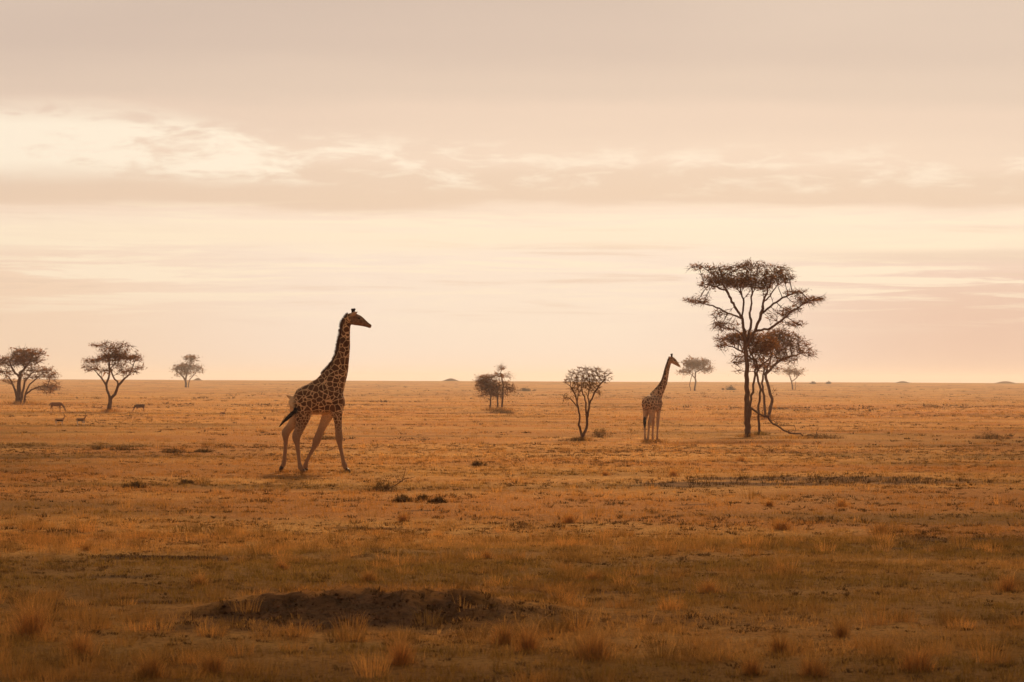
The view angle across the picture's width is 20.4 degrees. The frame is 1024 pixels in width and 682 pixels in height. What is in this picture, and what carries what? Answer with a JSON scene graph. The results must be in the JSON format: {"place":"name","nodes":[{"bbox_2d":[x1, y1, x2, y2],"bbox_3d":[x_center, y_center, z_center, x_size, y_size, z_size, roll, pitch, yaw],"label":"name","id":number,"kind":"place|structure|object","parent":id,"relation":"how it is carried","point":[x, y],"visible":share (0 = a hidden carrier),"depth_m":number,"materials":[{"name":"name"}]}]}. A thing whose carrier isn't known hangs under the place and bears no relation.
{"place":"outdoors","nodes":[
{"label":"outdoors","id":0,"kind":"place"},
{"bbox_2d":[0,379,1023,681],"bbox_3d":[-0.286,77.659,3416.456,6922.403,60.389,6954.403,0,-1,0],"label":"ground","id":1,"kind":"structure","parent":0,"point":[452,389],"depth_m":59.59,"materials":[{"name":"brown plant"}]},
{"bbox_2d":[0,344,64,403],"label":"acacia tree","id":2,"kind":"object","parent":1,"relation":"on","point":[25,358],"visible":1,"depth_m":289.69,"materials":[{"name":"brown plant"}]},
{"bbox_2d":[0,582,67,639],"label":"grass tussock","id":3,"kind":"object","parent":1,"relation":"on","point":[28,625],"depth_m":28.63,"materials":[{"name":"brown plant"}]},
{"bbox_2d":[30,385,58,390],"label":"bush","id":4,"kind":"object","parent":1,"relation":"on","point":[43,388],"visible":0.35,"depth_m":595.13,"materials":[{"name":"brown plant"}]},
{"bbox_2d":[49,402,65,411],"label":"antelope","id":5,"kind":"object","parent":1,"relation":"on","point":[58,404],"visible":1,"depth_m":216.36},
{"bbox_2d":[54,413,66,425],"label":"gazelle","id":6,"kind":"object","parent":1,"relation":"on","point":[59,420],"visible":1,"depth_m":155.14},
{"bbox_2d":[46,616,108,658],"bbox_3d":[-4.046,2.691,26.464,0.784,0.526,0.853,0,-1,-16],"label":"grass tussock","id":7,"kind":"object","parent":1,"relation":"on","point":[82,641],"depth_m":26.41,"materials":[{"name":"brown plant"}]},
{"bbox_2d":[76,413,87,425],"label":"gazelle","id":8,"kind":"object","parent":1,"relation":"on","point":[80,419],"visible":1,"depth_m":155.57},
{"bbox_2d":[79,539,97,549],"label":"grass tussock","id":9,"kind":"object","parent":1,"relation":"on","point":[86,546],"depth_m":43.56,"materials":[{"name":"brown plant"}]},
{"bbox_2d":[84,442,112,449],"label":"bush","id":10,"kind":"object","parent":1,"relation":"on","point":[99,447],"visible":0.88,"depth_m":104.59,"materials":[{"name":"brown plant"}]},
{"bbox_2d":[81,339,144,409],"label":"acacia tree","id":11,"kind":"object","parent":1,"relation":"on","point":[115,354],"visible":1,"depth_m":221.92,"materials":[{"name":"brown plant"}]},
{"bbox_2d":[110,444,144,449],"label":"bush","id":12,"kind":"object","parent":1,"relation":"on","point":[120,448],"visible":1,"depth_m":102.36,"materials":[{"name":"brown plant"}]},
{"bbox_2d":[121,479,148,487],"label":"bush","id":13,"kind":"object","parent":1,"relation":"on","point":[133,484],"visible":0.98,"depth_m":67.83,"materials":[{"name":"brown plant"}]},
{"bbox_2d":[132,404,144,411],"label":"antelope","id":14,"kind":"object","parent":1,"relation":"on","point":[137,406],"visible":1,"depth_m":218.67},
{"bbox_2d":[122,636,184,678],"bbox_3d":[-3.119,2.730,24.734,0.664,0.426,0.780,1,-1,-44],"label":"grass tussock","id":15,"kind":"object","parent":1,"relation":"on","point":[148,666],"depth_m":24.71,"materials":[{"name":"brown plant"}]},
{"bbox_2d":[160,446,193,452],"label":"bush","id":16,"kind":"object","parent":1,"relation":"on","point":[174,450],"visible":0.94,"depth_m":98.40,"materials":[{"name":"brown plant"}]},
{"bbox_2d":[181,478,195,483],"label":"bush","id":17,"kind":"object","parent":1,"relation":"on","point":[190,481],"visible":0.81,"depth_m":71.21,"materials":[{"name":"brown plant"}]},
{"bbox_2d":[170,354,206,386],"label":"acacia tree","id":18,"kind":"object","parent":1,"relation":"on","point":[181,368],"visible":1,"depth_m":733.05,"materials":[{"name":"brown plant"}]},
{"bbox_2d":[186,562,218,584],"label":"grass tussock","id":19,"kind":"object","parent":1,"relation":"on","point":[200,578],"depth_m":35.88,"materials":[{"name":"brown plant"}]},
{"bbox_2d":[193,447,214,452],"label":"bush","id":20,"kind":"object","parent":1,"relation":"on","point":[204,450],"visible":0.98,"depth_m":99.65,"materials":[{"name":"brown plant"}]},
{"bbox_2d":[183,630,243,674],"bbox_3d":[-2.653,2.746,25.240,0.647,0.427,0.704,0,-1,0],"label":"grass tussock","id":21,"kind":"object","parent":1,"relation":"on","point":[213,666],"depth_m":25.20,"materials":[{"name":"brown plant"}]},
{"bbox_2d":[272,553,293,569],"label":"grass tussock","id":22,"kind":"object","parent":1,"relation":"on","point":[280,563],"depth_m":38.98,"materials":[{"name":"brown plant"}]},
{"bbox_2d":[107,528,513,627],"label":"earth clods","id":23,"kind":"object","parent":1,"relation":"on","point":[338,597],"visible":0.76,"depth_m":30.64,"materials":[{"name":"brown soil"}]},
{"bbox_2d":[279,308,370,471],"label":"giraffe","id":24,"kind":"object","parent":1,"relation":"on","point":[322,394],"visible":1,"depth_m":79.46},
{"bbox_2d":[303,435,355,439],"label":"bush","id":25,"kind":"object","parent":1,"relation":"on","point":[325,438],"visible":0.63,"depth_m":123.01,"materials":[{"name":"brown plant"}]},
{"bbox_2d":[353,564,389,581],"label":"grass tussock","id":26,"kind":"object","parent":1,"relation":"on","point":[370,574],"depth_m":36.68,"materials":[{"name":"brown plant"}]},
{"bbox_2d":[357,480,410,491],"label":"bush","id":27,"kind":"object","parent":1,"relation":"on","point":[379,486],"visible":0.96,"depth_m":66.61,"materials":[{"name":"brown plant"}]},
{"bbox_2d":[359,617,430,665],"bbox_3d":[-1.022,2.709,26.149,0.855,0.556,0.777,1,-1,-21],"label":"grass tussock","id":28,"kind":"object","parent":1,"relation":"on","point":[398,658],"depth_m":26.08,"materials":[{"name":"brown plant"}]},
{"bbox_2d":[391,508,412,520],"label":"grass tussock","id":29,"kind":"object","parent":1,"relation":"on","point":[403,517],"depth_m":52.21,"materials":[{"name":"brown plant"}]},
{"bbox_2d":[388,494,418,502],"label":"bush","id":30,"kind":"object","parent":1,"relation":"on","point":[401,498],"visible":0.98,"depth_m":60.27,"materials":[{"name":"brown plant"}]},
{"bbox_2d":[4,400,830,473],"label":"rank grass","id":31,"kind":"structure","parent":1,"relation":"on","point":[755,434],"depth_m":132.25,"materials":[{"name":"brown plant"}]},
{"bbox_2d":[416,493,430,499],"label":"bush","id":32,"kind":"object","parent":1,"relation":"on","point":[424,496],"visible":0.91,"depth_m":61.37,"materials":[{"name":"brown plant"}]},
{"bbox_2d":[427,496,449,502],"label":"bush","id":33,"kind":"object","parent":1,"relation":"on","point":[438,499],"visible":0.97,"depth_m":60.09,"materials":[{"name":"brown plant"}]},
{"bbox_2d":[469,459,487,465],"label":"bush","id":34,"kind":"object","parent":1,"relation":"on","point":[476,463],"visible":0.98,"depth_m":86.70,"materials":[{"name":"brown plant"}]},
{"bbox_2d":[469,544,501,558],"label":"grass tussock","id":35,"kind":"object","parent":1,"relation":"on","point":[486,554],"depth_m":41.83,"materials":[{"name":"brown plant"}]},
{"bbox_2d":[471,362,518,407],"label":"acacia tree","id":36,"kind":"object","parent":1,"relation":"on","point":[483,380],"visible":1,"depth_m":245.36,"materials":[{"name":"brown plant"}]},
{"bbox_2d":[481,407,515,413],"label":"bush","id":37,"kind":"object","parent":1,"relation":"on","point":[501,410],"visible":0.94,"depth_m":221.50,"materials":[{"name":"brown plant"}]},
{"bbox_2d":[481,602,533,644],"bbox_3d":[-0.045,2.783,28.199,0.715,0.477,0.686,1,-1,-34],"label":"grass tussock","id":38,"kind":"object","parent":1,"relation":"on","point":[502,634],"depth_m":28.17,"materials":[{"name":"brown plant"}]},
{"bbox_2d":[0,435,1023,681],"bbox_3d":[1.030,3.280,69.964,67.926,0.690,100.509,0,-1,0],"label":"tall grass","id":39,"kind":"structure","parent":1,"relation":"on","point":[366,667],"depth_m":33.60,"materials":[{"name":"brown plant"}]},
{"bbox_2d":[21,459,1021,631],"bbox_3d":[3.461,3.292,59.375,17.006,0.374,61.687,0,-1,15],"label":"dead stubble","id":40,"kind":"object","parent":1,"relation":"on","point":[747,482],"visible":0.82,"depth_m":42.15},
{"bbox_2d":[519,387,534,390],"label":"bush","id":41,"kind":"object","parent":1,"relation":"on","point":[525,389],"visible":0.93,"depth_m":638.39,"materials":[{"name":"brown plant"}]},
{"bbox_2d":[500,604,563,651],"bbox_3d":[0.268,2.750,27.515,0.901,0.533,0.749,1,-1,-37],"label":"grass tussock","id":42,"kind":"object","parent":1,"relation":"on","point":[527,638],"depth_m":27.42,"materials":[{"name":"brown plant"}]},
{"bbox_2d":[556,507,581,523],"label":"grass tussock","id":43,"kind":"object","parent":1,"relation":"on","point":[568,518],"depth_m":51.73,"materials":[{"name":"brown plant"}]},
{"bbox_2d":[558,436,594,440],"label":"bush","id":44,"kind":"object","parent":1,"relation":"on","point":[576,439],"visible":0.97,"depth_m":122.15,"materials":[{"name":"brown plant"}]},
{"bbox_2d":[559,364,613,437],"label":"tree","id":45,"kind":"object","parent":1,"relation":"on","point":[582,378],"visible":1,"depth_m":123.33,"materials":[{"name":"plant"}]},
{"bbox_2d":[578,565,604,580],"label":"grass tussock","id":46,"kind":"object","parent":1,"relation":"on","point":[591,574],"depth_m":36.96,"materials":[{"name":"brown plant"}]},
{"bbox_2d":[585,426,612,437],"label":"bush","id":47,"kind":"object","parent":1,"relation":"on","point":[601,432],"visible":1,"depth_m":131.03,"materials":[{"name":"brown plant"}]},
{"bbox_2d":[560,608,638,660],"bbox_3d":[0.769,2.726,26.708,0.770,0.556,0.914,1,-1,-24],"label":"grass tussock","id":48,"kind":"object","parent":1,"relation":"on","point":[596,646],"depth_m":26.68,"materials":[{"name":"brown plant"}]},
{"bbox_2d":[598,469,610,475],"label":"grass tussock","id":49,"kind":"object","parent":1,"relation":"on","point":[604,473],"depth_m":77.54,"materials":[{"name":"brown plant"}]},
{"bbox_2d":[642,354,679,440],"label":"giraffe","id":50,"kind":"object","parent":1,"relation":"on","point":[652,402],"visible":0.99,"depth_m":121.57},
{"bbox_2d":[664,464,679,475],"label":"grass tussock","id":51,"kind":"object","parent":1,"relation":"on","point":[674,472],"depth_m":77.68,"materials":[{"name":"brown plant"}]},
{"bbox_2d":[677,355,715,390],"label":"acacia tree","id":52,"kind":"object","parent":1,"relation":"on","point":[698,365],"visible":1,"depth_m":672.80,"materials":[{"name":"brown plant"}]},
{"bbox_2d":[680,568,733,593],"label":"grass tussock","id":53,"kind":"object","parent":1,"relation":"on","point":[710,586],"depth_m":34.80,"materials":[{"name":"brown plant"}]},
{"bbox_2d":[722,385,734,389],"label":"bush","id":54,"kind":"object","parent":1,"relation":"on","point":[731,387],"visible":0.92,"depth_m":712.50,"materials":[{"name":"brown plant"}]},
{"bbox_2d":[729,454,748,461],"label":"grass tussock","id":55,"kind":"object","parent":1,"relation":"on","point":[741,459],"depth_m":92.05,"materials":[{"name":"brown plant"}]},
{"bbox_2d":[712,328,786,430],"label":"acacia tree","id":56,"kind":"object","parent":1,"relation":"on","point":[735,339],"visible":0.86,"depth_m":135.96,"materials":[{"name":"brown plant"}]},
{"bbox_2d":[726,641,774,675],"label":"grass tussock","id":57,"kind":"object","parent":1,"relation":"on","point":[752,666],"depth_m":25.09,"materials":[{"name":"brown plant"}]},
{"bbox_2d":[682,257,827,435],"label":"acacia tree","id":58,"kind":"object","parent":1,"relation":"on","point":[728,280],"visible":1,"depth_m":132.49,"materials":[{"name":"brown plant"}]},
{"bbox_2d":[761,496,774,505],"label":"grass tussock","id":59,"kind":"object","parent":1,"relation":"on","point":[768,502],"depth_m":58.52,"materials":[{"name":"brown plant"}]},
{"bbox_2d":[757,618,798,655],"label":"grass tussock","id":60,"kind":"object","parent":1,"relation":"on","point":[776,642],"depth_m":27.09,"materials":[{"name":"brown plant"}]},
{"bbox_2d":[749,406,817,435],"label":"fallen branch","id":61,"kind":"object","parent":1,"relation":"on","point":[762,415],"visible":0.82,"depth_m":132.06,"materials":[{"name":"brown wood"}]},
{"bbox_2d":[749,326,818,414],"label":"acacia tree","id":62,"kind":"object","parent":1,"relation":"on","point":[784,340],"visible":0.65,"depth_m":199.75,"materials":[{"name":"brown plant"}]},
{"bbox_2d":[760,514,809,530],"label":"grass tussock","id":63,"kind":"object","parent":1,"relation":"on","point":[780,524],"depth_m":50.27,"materials":[{"name":"brown plant"}]},
{"bbox_2d":[779,362,805,388],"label":"acacia tree","id":64,"kind":"object","parent":1,"relation":"on","point":[796,373],"visible":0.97,"depth_m":739.76,"materials":[{"name":"brown plant"}]},
{"bbox_2d":[788,639,839,677],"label":"grass tussock","id":65,"kind":"object","parent":1,"relation":"on","point":[812,668],"depth_m":24.90,"materials":[{"name":"brown plant"}]},
{"bbox_2d":[802,433,848,438],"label":"bush","id":66,"kind":"object","parent":1,"relation":"on","point":[834,437],"visible":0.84,"depth_m":128.56,"materials":[{"name":"brown plant"}]},
{"bbox_2d":[826,604,855,637],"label":"grass tussock","id":67,"kind":"object","parent":1,"relation":"on","point":[842,630],"depth_m":28.90,"materials":[{"name":"brown plant"}]},
{"bbox_2d":[831,496,850,506],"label":"grass tussock","id":68,"kind":"object","parent":1,"relation":"on","point":[840,502],"depth_m":58.94,"materials":[{"name":"brown plant"}]},
{"bbox_2d":[865,515,891,532],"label":"grass tussock","id":69,"kind":"object","parent":1,"relation":"on","point":[879,526],"depth_m":49.10,"materials":[{"name":"brown plant"}]},
{"bbox_2d":[889,628,956,672],"bbox_3d":[3.636,2.768,25.519,0.851,0.402,0.823,0,-1,38],"label":"grass tussock","id":70,"kind":"object","parent":1,"relation":"on","point":[920,660],"depth_m":25.48,"materials":[{"name":"brown plant"}]},
{"bbox_2d":[969,431,1013,438],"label":"bush","id":71,"kind":"object","parent":1,"relation":"on","point":[989,436],"visible":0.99,"depth_m":129.40,"materials":[{"name":"brown plant"}]},
{"bbox_2d":[986,560,1023,591],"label":"grass tussock","id":72,"kind":"object","parent":1,"relation":"on","point":[1008,583],"depth_m":35.59,"materials":[{"name":"brown plant"}]},
{"bbox_2d":[996,381,1018,383],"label":"earth mound","id":73,"kind":"object","parent":1,"relation":"on","point":[1005,382],"visible":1,"depth_m":1228.01,"materials":[{"name":"brown soil"}]},
{"bbox_2d":[0,0,1023,382],"label":"sky","id":74,"kind":"structure","parent":0,"point":[530,187],"materials":[{"name":"beige"}]}
]}

